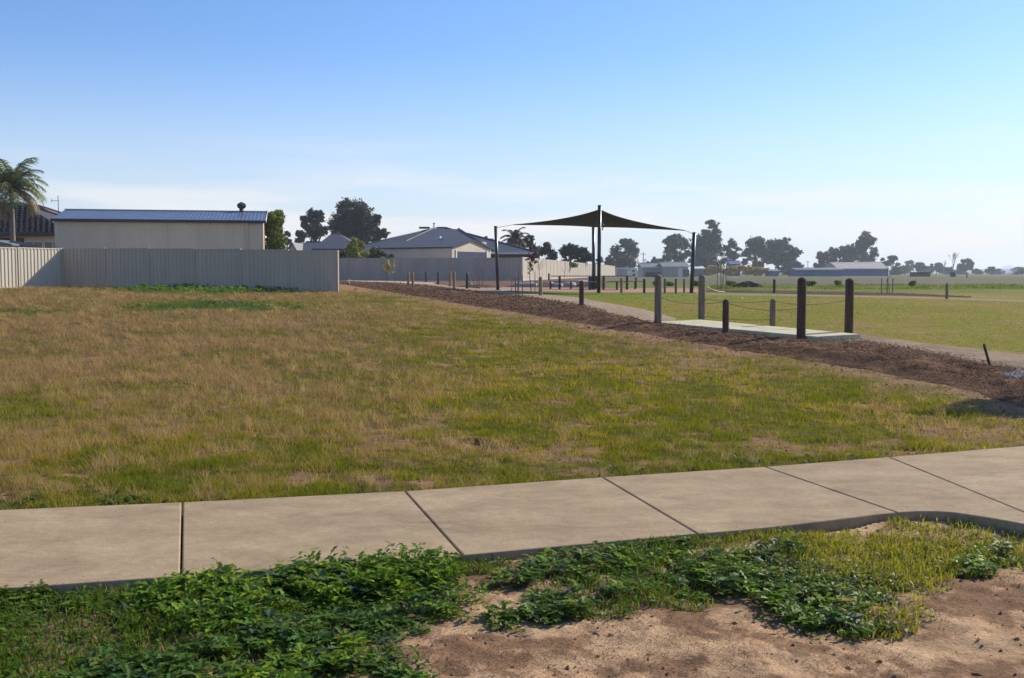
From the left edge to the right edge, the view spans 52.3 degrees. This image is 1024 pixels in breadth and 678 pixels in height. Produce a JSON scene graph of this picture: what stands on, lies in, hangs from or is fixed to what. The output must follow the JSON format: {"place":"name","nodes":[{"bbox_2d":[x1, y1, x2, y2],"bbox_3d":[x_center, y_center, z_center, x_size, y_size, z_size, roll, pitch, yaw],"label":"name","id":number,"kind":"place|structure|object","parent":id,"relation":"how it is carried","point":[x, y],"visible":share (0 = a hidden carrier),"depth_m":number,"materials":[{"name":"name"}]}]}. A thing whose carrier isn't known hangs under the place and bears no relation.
{"place":"outdoors","nodes":[
{"label":"outdoors","id":0,"kind":"place"},
{"bbox_2d":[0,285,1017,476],"bbox_3d":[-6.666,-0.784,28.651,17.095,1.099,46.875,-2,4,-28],"label":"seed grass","id":1,"kind":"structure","parent":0,"point":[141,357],"depth_m":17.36,"materials":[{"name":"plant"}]},
{"bbox_2d":[0,273,1023,677],"bbox_3d":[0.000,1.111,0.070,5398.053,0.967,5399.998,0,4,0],"label":"ground","id":2,"kind":"structure","parent":0,"point":[922,645],"depth_m":9.13,"materials":[{"name":"green plant"}]},
{"bbox_2d":[0,240,36,247],"bbox_3d":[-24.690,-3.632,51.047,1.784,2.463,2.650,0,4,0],"label":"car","id":3,"kind":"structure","parent":2,"relation":"on","point":[12,244],"depth_m":50.52,"materials":[{"name":"metal"}]},
{"bbox_2d":[0,157,47,240],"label":"palm tree","id":4,"kind":"object","parent":2,"relation":"on","point":[13,181],"visible":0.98,"depth_m":57.42,"materials":[{"name":"green plant"}]},
{"bbox_2d":[0,202,60,247],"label":"house","id":5,"kind":"structure","parent":2,"relation":"on","point":[38,231],"depth_m":62.55,"materials":[{"name":"brown brick"}]},
{"bbox_2d":[24,241,42,247],"bbox_3d":[-28.566,-5.347,62.356,1.114,0.990,0.060,0,4,0],"label":"window","id":6,"kind":"structure","parent":5,"relation":"in","point":[39,244],"depth_m":62.32,"materials":[{"name":"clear glass"}]},
{"bbox_2d":[44,241,54,247],"bbox_3d":[-27.421,-5.347,62.356,1.052,0.990,0.060,0,4,0],"label":"window","id":7,"kind":"structure","parent":5,"relation":"in","point":[47,244],"depth_m":62.32,"materials":[{"name":"grey glass"}]},
{"bbox_2d":[0,247,62,287],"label":"metal fence","id":8,"kind":"object","parent":2,"relation":"on","point":[25,266],"visible":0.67,"depth_m":47.18,"materials":[{"name":"metal"}]},
{"bbox_2d":[50,202,267,249],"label":"shed","id":9,"kind":"structure","parent":2,"relation":"on","point":[242,229],"depth_m":52.98,"materials":[{"name":"metal"}]},
{"bbox_2d":[62,248,338,291],"bbox_3d":[-14.280,-2.985,46.905,14.206,2.301,0.090,1,4,16],"label":"metal fence","id":10,"kind":"object","parent":2,"relation":"on","point":[308,270],"visible":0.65,"depth_m":46.76,"materials":[{"name":"metal"}]},
{"bbox_2d":[264,209,288,248],"bbox_3d":[-12.868,-4.871,56.321,1.426,4.388,1.410,3,4,36],"label":"lime tree","id":11,"kind":"object","parent":2,"relation":"on","point":[274,231],"visible":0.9,"depth_m":55.98,"materials":[{"name":"green plant"}]},
{"bbox_2d":[283,231,291,248],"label":"garden tree","id":12,"kind":"object","parent":2,"relation":"on","point":[288,234],"visible":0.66,"depth_m":149.15,"materials":[{"name":"green plant"}]},
{"bbox_2d":[294,230,307,242],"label":"garden tree","id":13,"kind":"object","parent":2,"relation":"on","point":[301,235],"visible":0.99,"depth_m":139.14,"materials":[{"name":"green plant"}]},
{"bbox_2d":[287,241,320,249],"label":"house","id":14,"kind":"structure","parent":2,"relation":"on","point":[308,245],"depth_m":112.89,"materials":[{"name":"metal"}]},
{"bbox_2d":[121,541,490,637],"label":"leafy weeds","id":15,"kind":"object","parent":2,"relation":"on","point":[237,610],"visible":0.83,"depth_m":4.89,"materials":[{"name":"green plant"}]},
{"bbox_2d":[300,207,327,240],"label":"eucalyptus tree","id":16,"kind":"object","parent":2,"relation":"on","point":[314,228],"visible":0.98,"depth_m":153.78,"materials":[{"name":"green plant"}]},
{"bbox_2d":[312,233,350,249],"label":"house","id":17,"kind":"structure","parent":2,"relation":"on","point":[334,241],"depth_m":107.48,"materials":[{"name":"grey metal"}]},
{"bbox_2d":[326,197,377,242],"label":"eucalyptus tree","id":18,"kind":"object","parent":2,"relation":"on","point":[349,220],"visible":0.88,"depth_m":147.66,"materials":[{"name":"green plant"}]},
{"bbox_2d":[343,237,370,257],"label":"shrub","id":19,"kind":"object","parent":2,"relation":"on","point":[354,247],"visible":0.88,"depth_m":85.62,"materials":[{"name":"green plant"}]},
{"bbox_2d":[364,214,390,241],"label":"eucalyptus tree","id":20,"kind":"object","parent":2,"relation":"on","point":[378,234],"visible":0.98,"depth_m":146.84,"materials":[{"name":"green plant"}]},
{"bbox_2d":[367,247,394,257],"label":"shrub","id":21,"kind":"object","parent":2,"relation":"on","point":[377,252],"visible":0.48,"depth_m":86.42,"materials":[{"name":"green plant"}]},
{"bbox_2d":[345,280,434,284],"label":"pale walk","id":22,"kind":"structure","parent":2,"relation":"on","point":[401,282],"depth_m":71.48,"materials":[{"name":"concrete"}]},
{"bbox_2d":[339,257,521,280],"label":"metal fence","id":23,"kind":"object","parent":2,"relation":"on","point":[361,268],"visible":0.69,"depth_m":82.69,"materials":[{"name":"metal"}]},
{"bbox_2d":[380,239,492,257],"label":"garage","id":24,"kind":"structure","parent":2,"relation":"on","point":[472,248],"depth_m":89.99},
{"bbox_2d":[457,251,486,257],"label":"roller door","id":25,"kind":"structure","parent":24,"relation":"in","point":[459,254],"depth_m":90.27,"materials":[{"name":"metal"}]},
{"bbox_2d":[339,223,537,257],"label":"house","id":26,"kind":"structure","parent":2,"relation":"on","point":[506,250],"depth_m":99.32,"materials":[{"name":"cream painted render"},{"name":"grey slate roof"}]},
{"bbox_2d":[0,283,924,509],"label":"field weeds","id":27,"kind":"object","parent":2,"relation":"on","point":[142,287],"visible":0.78,"depth_m":30.82,"materials":[{"name":"green plant"}]},
{"bbox_2d":[456,284,501,287],"bbox_3d":[-2.079,-3.062,61.276,4.350,0.283,2.215,-1,4,-15],"label":"dirt heap","id":28,"kind":"object","parent":2,"relation":"on","point":[480,286],"visible":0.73,"depth_m":61.01,"materials":[{"name":"soil"}]},
{"bbox_2d":[494,226,499,289],"bbox_3d":[-0.745,-4.025,53.938,0.392,3.624,0.563,0,4,0],"label":"sail post","id":29,"kind":"object","parent":2,"relation":"on","point":[496,256],"visible":0.8,"depth_m":53.92,"materials":[{"name":"metal"}]},
{"bbox_2d":[0,320,1022,508],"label":"field clods","id":30,"kind":"object","parent":2,"relation":"on","point":[1003,411],"visible":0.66,"depth_m":12.27,"materials":[{"name":"soil"}]},
{"bbox_2d":[0,284,1023,511],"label":"field grass","id":31,"kind":"structure","parent":2,"relation":"on","point":[228,458],"depth_m":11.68,"materials":[{"name":"green plant"}]},
{"bbox_2d":[0,525,1023,677],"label":"broadleaf weeds","id":32,"kind":"object","parent":2,"relation":"on","point":[299,665],"visible":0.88,"depth_m":4.75,"materials":[{"name":"green plant"}]},
{"bbox_2d":[0,513,1023,677],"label":"verge grass","id":33,"kind":"structure","parent":2,"relation":"on","point":[906,571],"depth_m":5.03,"materials":[{"name":"green plant"}]},
{"bbox_2d":[0,518,1023,677],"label":"creeping weeds","id":34,"kind":"object","parent":2,"relation":"on","point":[376,647],"visible":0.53,"depth_m":4.72,"materials":[{"name":"green plant"}]},
{"bbox_2d":[0,446,1023,596],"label":"footpath","id":35,"kind":"structure","parent":2,"relation":"on","point":[52,547],"depth_m":6.40,"materials":[{"name":"concrete"}]},
{"bbox_2d":[500,227,530,246],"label":"palm tree","id":36,"kind":"object","parent":2,"relation":"on","point":[514,238],"visible":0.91,"depth_m":117.06,"materials":[{"name":"green plant"}]},
{"bbox_2d":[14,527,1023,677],"bbox_3d":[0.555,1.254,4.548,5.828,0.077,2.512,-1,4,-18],"label":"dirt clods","id":37,"kind":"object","parent":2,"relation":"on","point":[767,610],"visible":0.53,"depth_m":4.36,"materials":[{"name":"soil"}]},
{"bbox_2d":[518,235,537,250],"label":"plum tree","id":38,"kind":"object","parent":2,"relation":"on","point":[529,244],"visible":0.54,"depth_m":127.23,"materials":[{"name":"green plant"}]},
{"bbox_2d":[525,242,538,290],"bbox_3d":[0.981,-3.574,52.022,0.705,2.500,0.781,0,4,0],"label":"sapling","id":39,"kind":"object","parent":2,"relation":"on","point":[532,258],"visible":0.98,"depth_m":51.99,"materials":[{"name":"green plant"}]},
{"bbox_2d":[538,242,557,259],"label":"dark tree","id":40,"kind":"object","parent":2,"relation":"on","point":[548,251],"visible":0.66,"depth_m":134.36,"materials":[{"name":"green plant"}]},
{"bbox_2d":[503,282,601,286],"bbox_3d":[2.727,-3.371,64.397,7.332,0.414,4.226,0,4,0],"label":"dirt heap","id":41,"kind":"object","parent":2,"relation":"on","point":[545,284],"visible":0.27,"depth_m":63.14,"materials":[{"name":"soil"}]},
{"bbox_2d":[522,257,591,280],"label":"metal fence","id":42,"kind":"object","parent":2,"relation":"on","point":[553,268],"visible":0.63,"depth_m":102.85,"materials":[{"name":"metal"}]},
{"bbox_2d":[558,242,579,261],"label":"dark tree","id":43,"kind":"object","parent":2,"relation":"on","point":[569,250],"visible":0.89,"depth_m":139.03,"materials":[{"name":"green plant"}]},
{"bbox_2d":[574,246,591,262],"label":"dark tree","id":44,"kind":"object","parent":2,"relation":"on","point":[584,255],"visible":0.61,"depth_m":137.30,"materials":[{"name":"green plant"}]},
{"bbox_2d":[480,287,697,291],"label":"gravel yard","id":45,"kind":"structure","parent":2,"relation":"on","point":[606,289],"depth_m":56.65,"materials":[{"name":"gravel"}]},
{"bbox_2d":[542,281,578,288],"bbox_3d":[2.696,-2.987,57.827,2.100,0.462,0.320,0,4,0],"label":"bench","id":46,"kind":"object","parent":45,"relation":"on","point":[561,281],"visible":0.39,"depth_m":57.66,"materials":[{"name":"brown wood"}]},
{"bbox_2d":[558,276,590,288],"bbox_3d":[3.413,-3.073,56.922,2.550,0.765,0.765,0,4,0],"label":"picnic table","id":47,"kind":"object","parent":45,"relation":"on","point":[559,281],"visible":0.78,"depth_m":56.86,"materials":[{"name":"brown wood"}]},
{"bbox_2d":[592,227,594,288],"bbox_3d":[4.456,-4.313,56.952,0.340,3.848,0.563,0,4,0],"label":"sail post","id":48,"kind":"object","parent":45,"relation":"on","point":[593,256],"visible":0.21,"depth_m":56.92,"materials":[{"name":"metal"}]},
{"bbox_2d":[597,205,603,292],"bbox_3d":[4.102,-4.043,48.829,0.408,4.398,0.478,0,4,0],"label":"sail post","id":49,"kind":"object","parent":45,"relation":"on","point":[599,253],"visible":0.88,"depth_m":48.73,"materials":[{"name":"metal"}]},
{"bbox_2d":[497,210,690,232],"bbox_3d":[3.778,-5.709,51.600,6.111,1.271,9.134,-2,4,-27],"label":"shade sail","id":50,"kind":"object","parent":49,"relation":"attached to","point":[589,219],"visible":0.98,"depth_m":51.13,"materials":[{"name":"fabric"}]},
{"bbox_2d":[579,281,627,289],"bbox_3d":[4.909,-2.845,55.832,2.600,0.462,0.320,0,4,0],"label":"bench","id":51,"kind":"object","parent":45,"relation":"on","point":[604,281],"visible":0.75,"depth_m":55.84,"materials":[{"name":"brown wood"}]},
{"bbox_2d":[601,276,633,289],"bbox_3d":[5.632,-3.072,56.922,2.000,0.765,0.765,0,4,0],"label":"picnic table","id":52,"kind":"object","parent":45,"relation":"on","point":[603,283],"visible":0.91,"depth_m":56.84,"materials":[{"name":"brown wood"}]},
{"bbox_2d":[689,232,695,292],"bbox_3d":[8.447,-3.427,48.952,0.404,3.153,0.368,0,4,0],"label":"sail post","id":53,"kind":"object","parent":45,"relation":"on","point":[692,261],"visible":0.8,"depth_m":48.91,"materials":[{"name":"metal"}]},
{"bbox_2d":[595,264,614,275],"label":"metal fence","id":54,"kind":"object","parent":2,"relation":"on","point":[607,270],"visible":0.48,"depth_m":172.39,"materials":[{"name":"metal"}]},
{"bbox_2d":[595,255,616,268],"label":"bare shrub","id":55,"kind":"object","parent":2,"relation":"on","point":[609,260],"visible":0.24,"depth_m":258.07,"materials":[{"name":"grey plant"}]},
{"bbox_2d":[615,267,629,275],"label":"shed","id":56,"kind":"structure","parent":2,"relation":"on","point":[621,271],"depth_m":234.84,"materials":[{"name":"metal"}]},
{"bbox_2d":[608,238,639,258],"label":"eucalyptus tree","id":57,"kind":"object","parent":2,"relation":"on","point":[629,246],"visible":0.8,"depth_m":297.73,"materials":[{"name":"green plant"}]},
{"bbox_2d":[614,253,638,273],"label":"bare shrub","id":58,"kind":"object","parent":2,"relation":"on","point":[628,260],"visible":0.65,"depth_m":267.11,"materials":[{"name":"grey plant"}]},
{"bbox_2d":[629,268,637,275],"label":"caravan","id":59,"kind":"object","parent":2,"relation":"on","point":[633,271],"visible":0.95,"depth_m":231.52,"materials":[{"name":"white metal"}]},
{"bbox_2d":[637,263,659,276],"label":"house","id":60,"kind":"structure","parent":2,"relation":"on","point":[648,269],"depth_m":214.85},
{"bbox_2d":[658,262,689,276],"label":"house","id":61,"kind":"structure","parent":2,"relation":"on","point":[674,269],"depth_m":209.89,"materials":[{"name":"white metal"}]},
{"bbox_2d":[661,233,691,261],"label":"eucalyptus tree","id":62,"kind":"object","parent":2,"relation":"on","point":[674,242],"visible":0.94,"depth_m":327.18,"materials":[{"name":"green plant"}]},
{"bbox_2d":[340,280,1023,407],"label":"mulch bed","id":63,"kind":"object","parent":2,"relation":"on","point":[916,361],"visible":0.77,"depth_m":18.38,"materials":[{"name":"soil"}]},
{"bbox_2d":[579,281,583,305],"bbox_3d":[2.303,-1.389,34.522,0.167,1.092,0.162,-3,5,-42],"label":"bollard","id":64,"kind":"object","parent":63,"relation":"on","point":[581,292],"visible":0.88,"depth_m":34.45,"materials":[{"name":"wood"}]},
{"bbox_2d":[654,274,661,322],"bbox_3d":[3.496,-0.814,24.937,0.178,1.466,0.186,-1,4,-21],"label":"bollard","id":65,"kind":"object","parent":63,"relation":"on","point":[658,301],"visible":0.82,"depth_m":24.86,"materials":[{"name":"wood"}]},
{"bbox_2d":[722,299,728,332],"bbox_3d":[4.566,-0.361,22.294,0.144,0.986,0.138,-3,5,-44],"label":"bollard","id":66,"kind":"object","parent":63,"relation":"on","point":[725,321],"visible":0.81,"depth_m":22.23,"materials":[{"name":"wood"}]},
{"bbox_2d":[653,320,860,340],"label":"concrete slab","id":67,"kind":"structure","parent":63,"relation":"on","point":[773,331],"depth_m":22.61,"materials":[{"name":"concrete"}]},
{"bbox_2d":[796,277,806,338],"bbox_3d":[5.819,-0.504,20.974,0.184,1.484,0.177,0,4,-4],"label":"bollard","id":68,"kind":"object","parent":63,"relation":"on","point":[801,306],"visible":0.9,"depth_m":20.90,"materials":[{"name":"wood"}]},
{"bbox_2d":[999,370,1023,378],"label":"pebble pile","id":69,"kind":"object","parent":63,"relation":"on","point":[1017,374],"visible":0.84,"depth_m":14.13,"materials":[{"name":"gravel"}]},
{"bbox_2d":[690,266,705,276],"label":"shed","id":70,"kind":"structure","parent":2,"relation":"on","point":[698,271],"depth_m":239.83,"materials":[{"name":"metal"}]},
{"bbox_2d":[698,275,705,319],"bbox_3d":[4.799,-0.908,26.386,0.180,1.421,0.186,3,5,38],"label":"bollard","id":71,"kind":"object","parent":2,"relation":"on","point":[701,295],"visible":0.85,"depth_m":26.31,"materials":[{"name":"wood"}]},
{"bbox_2d":[687,233,725,275],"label":"eucalyptus tree","id":72,"kind":"object","parent":2,"relation":"on","point":[699,261],"visible":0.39,"depth_m":332.32,"materials":[{"name":"green plant"}]},
{"bbox_2d":[696,219,722,275],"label":"eucalyptus tree","id":73,"kind":"object","parent":2,"relation":"on","point":[711,237],"visible":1,"depth_m":327.48,"materials":[{"name":"green plant"}]},
{"bbox_2d":[705,265,715,274],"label":"orange shrub","id":74,"kind":"object","parent":2,"relation":"on","point":[710,269],"visible":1,"depth_m":260.65,"materials":[{"name":"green plant"}]},
{"bbox_2d":[718,238,743,262],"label":"sparse tree","id":75,"kind":"object","parent":2,"relation":"on","point":[730,254],"visible":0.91,"depth_m":318.03,"materials":[{"name":"green plant"}]},
{"bbox_2d":[726,260,741,275],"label":"shed","id":76,"kind":"structure","parent":2,"relation":"on","point":[733,262],"depth_m":289.76,"materials":[{"name":"blue metal"}]},
{"bbox_2d":[739,264,749,274],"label":"orange shrub","id":77,"kind":"object","parent":2,"relation":"on","point":[743,268],"visible":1,"depth_m":261.19,"materials":[{"name":"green plant"}]},
{"bbox_2d":[732,281,764,286],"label":"dirt heap","id":78,"kind":"object","parent":2,"relation":"on","point":[748,284],"visible":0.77,"depth_m":66.24,"materials":[{"name":"soil"}]},
{"bbox_2d":[744,264,756,275],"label":"orange shrub","id":79,"kind":"object","parent":2,"relation":"on","point":[751,269],"visible":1,"depth_m":260.49,"materials":[{"name":"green plant"}]},
{"bbox_2d":[741,235,768,265],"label":"eucalyptus tree","id":80,"kind":"object","parent":2,"relation":"on","point":[756,245],"visible":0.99,"depth_m":348.03,"materials":[{"name":"green plant"}]},
{"bbox_2d":[752,258,763,274],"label":"dark tree","id":81,"kind":"object","parent":2,"relation":"on","point":[756,263],"visible":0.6,"depth_m":298.50,"materials":[{"name":"green plant"}]},
{"bbox_2d":[769,299,775,325],"bbox_3d":[6.025,-0.473,24.118,0.146,0.917,0.141,-2,4,-25],"label":"bollard","id":82,"kind":"object","parent":2,"relation":"on","point":[772,320],"visible":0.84,"depth_m":24.05,"materials":[{"name":"wood"}]},
{"bbox_2d":[765,269,779,275],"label":"shed","id":83,"kind":"structure","parent":2,"relation":"on","point":[772,272],"depth_m":257.81,"materials":[{"name":"grey metal"}]},
{"bbox_2d":[760,237,793,274],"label":"eucalyptus tree","id":84,"kind":"object","parent":2,"relation":"on","point":[775,247],"visible":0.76,"depth_m":346.99,"materials":[{"name":"green plant"}]},
{"bbox_2d":[776,247,804,274],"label":"eucalyptus tree","id":85,"kind":"object","parent":2,"relation":"on","point":[788,259],"visible":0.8,"depth_m":342.50,"materials":[{"name":"green plant"}]},
{"bbox_2d":[788,268,842,275],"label":"long shed","id":86,"kind":"structure","parent":2,"relation":"on","point":[815,271],"depth_m":254.80,"materials":[{"name":"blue metal"}]},
{"bbox_2d":[813,251,830,267],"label":"garden tree","id":87,"kind":"object","parent":2,"relation":"on","point":[823,258],"visible":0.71,"depth_m":357.98,"materials":[{"name":"green plant"}]},
{"bbox_2d":[828,246,837,261],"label":"eucalyptus tree","id":88,"kind":"object","parent":2,"relation":"on","point":[833,258],"visible":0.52,"depth_m":368.00,"materials":[{"name":"green plant"}]},
{"bbox_2d":[706,290,970,297],"bbox_3d":[14.597,-2.187,49.407,5.920,0.153,15.918,-3,5,-42],"label":"mulch bed","id":89,"kind":"object","parent":2,"relation":"on","point":[825,292],"visible":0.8,"depth_m":47.77,"materials":[{"name":"soil"}]},
{"bbox_2d":[833,244,849,261],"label":"eucalyptus tree","id":90,"kind":"object","parent":2,"relation":"on","point":[840,252],"visible":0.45,"depth_m":368.16,"materials":[{"name":"green plant"}]},
{"bbox_2d":[824,262,889,275],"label":"barn","id":91,"kind":"structure","parent":2,"relation":"on","point":[863,268],"depth_m":284.77,"materials":[{"name":"grey metal"}]},
{"bbox_2d":[845,230,878,261],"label":"eucalyptus tree","id":92,"kind":"object","parent":2,"relation":"on","point":[865,242],"visible":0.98,"depth_m":357.62,"materials":[{"name":"green plant"}]},
{"bbox_2d":[884,255,900,269],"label":"sparse tree","id":93,"kind":"object","parent":2,"relation":"on","point":[891,260],"visible":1,"depth_m":398.03,"materials":[{"name":"green plant"}]},
{"bbox_2d":[889,266,905,274],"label":"distant tree","id":94,"kind":"object","parent":2,"relation":"on","point":[896,270],"visible":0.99,"depth_m":397.92,"materials":[{"name":"green plant"}]},
{"bbox_2d":[910,272,929,276],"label":"container","id":95,"kind":"object","parent":2,"relation":"on","point":[919,274],"visible":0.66,"depth_m":239.53,"materials":[{"name":"metal"}]},
{"bbox_2d":[913,262,928,271],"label":"distant tree","id":96,"kind":"object","parent":2,"relation":"on","point":[919,266],"visible":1,"depth_m":457.85,"materials":[{"name":"green plant"}]},
{"bbox_2d":[928,262,942,274],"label":"distant tree","id":97,"kind":"object","parent":2,"relation":"on","point":[938,267],"visible":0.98,"depth_m":477.90,"materials":[{"name":"green plant"}]},
{"bbox_2d":[938,266,954,274],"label":"distant tree","id":98,"kind":"object","parent":2,"relation":"on","point":[947,270],"visible":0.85,"depth_m":477.85,"materials":[{"name":"green plant"}]},
{"bbox_2d":[956,258,974,274],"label":"distant tree","id":99,"kind":"object","parent":2,"relation":"on","point":[967,264],"visible":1,"depth_m":457.95,"materials":[{"name":"green plant"}]},
{"bbox_2d":[984,266,996,274],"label":"distant tree","id":100,"kind":"object","parent":2,"relation":"on","point":[990,270],"visible":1,"depth_m":478.27,"materials":[{"name":"green plant"}]},
{"bbox_2d":[1010,267,1023,274],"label":"distant tree","id":101,"kind":"object","parent":2,"relation":"on","point":[1017,270],"visible":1,"depth_m":478.92,"materials":[{"name":"green plant"}]},
{"bbox_2d":[0,0,1023,269],"label":"sky","id":102,"kind":"structure","parent":0,"point":[817,124],"materials":[{"name":"blue"}]},
{"bbox_2d":[420,284,675,321],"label":"gravel path","id":103,"kind":"structure","parent":0,"point":[642,314],"depth_m":34.43,"materials":[{"name":"gravel"}]},
{"bbox_2d":[542,282,1023,351],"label":"park lawn","id":104,"kind":"structure","parent":0,"point":[1003,285],"depth_m":34.03,"materials":[{"name":"green plant"}]},
{"bbox_2d":[628,269,1011,272],"bbox_3d":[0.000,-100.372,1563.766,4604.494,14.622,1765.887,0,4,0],"label":"hills","id":105,"kind":"structure","parent":0,"point":[1006,270],"depth_m":1977.78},
{"bbox_2d":[696,293,1023,301],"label":"gravel path","id":106,"kind":"structure","parent":0,"point":[876,296],"depth_m":43.27,"materials":[{"name":"gravel"}]},
{"bbox_2d":[840,335,1023,369],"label":"gravel path","id":107,"kind":"structure","parent":0,"point":[1010,359],"depth_m":18.50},
{"bbox_2d":[844,278,853,332],"bbox_3d":[7.136,-0.571,22.084,0.179,1.438,0.185,-3,4,-36],"label":"bollard","id":108,"kind":"object","parent":107,"relation":"on","point":[849,304],"visible":0.81,"depth_m":22.01,"materials":[{"name":"wood"}]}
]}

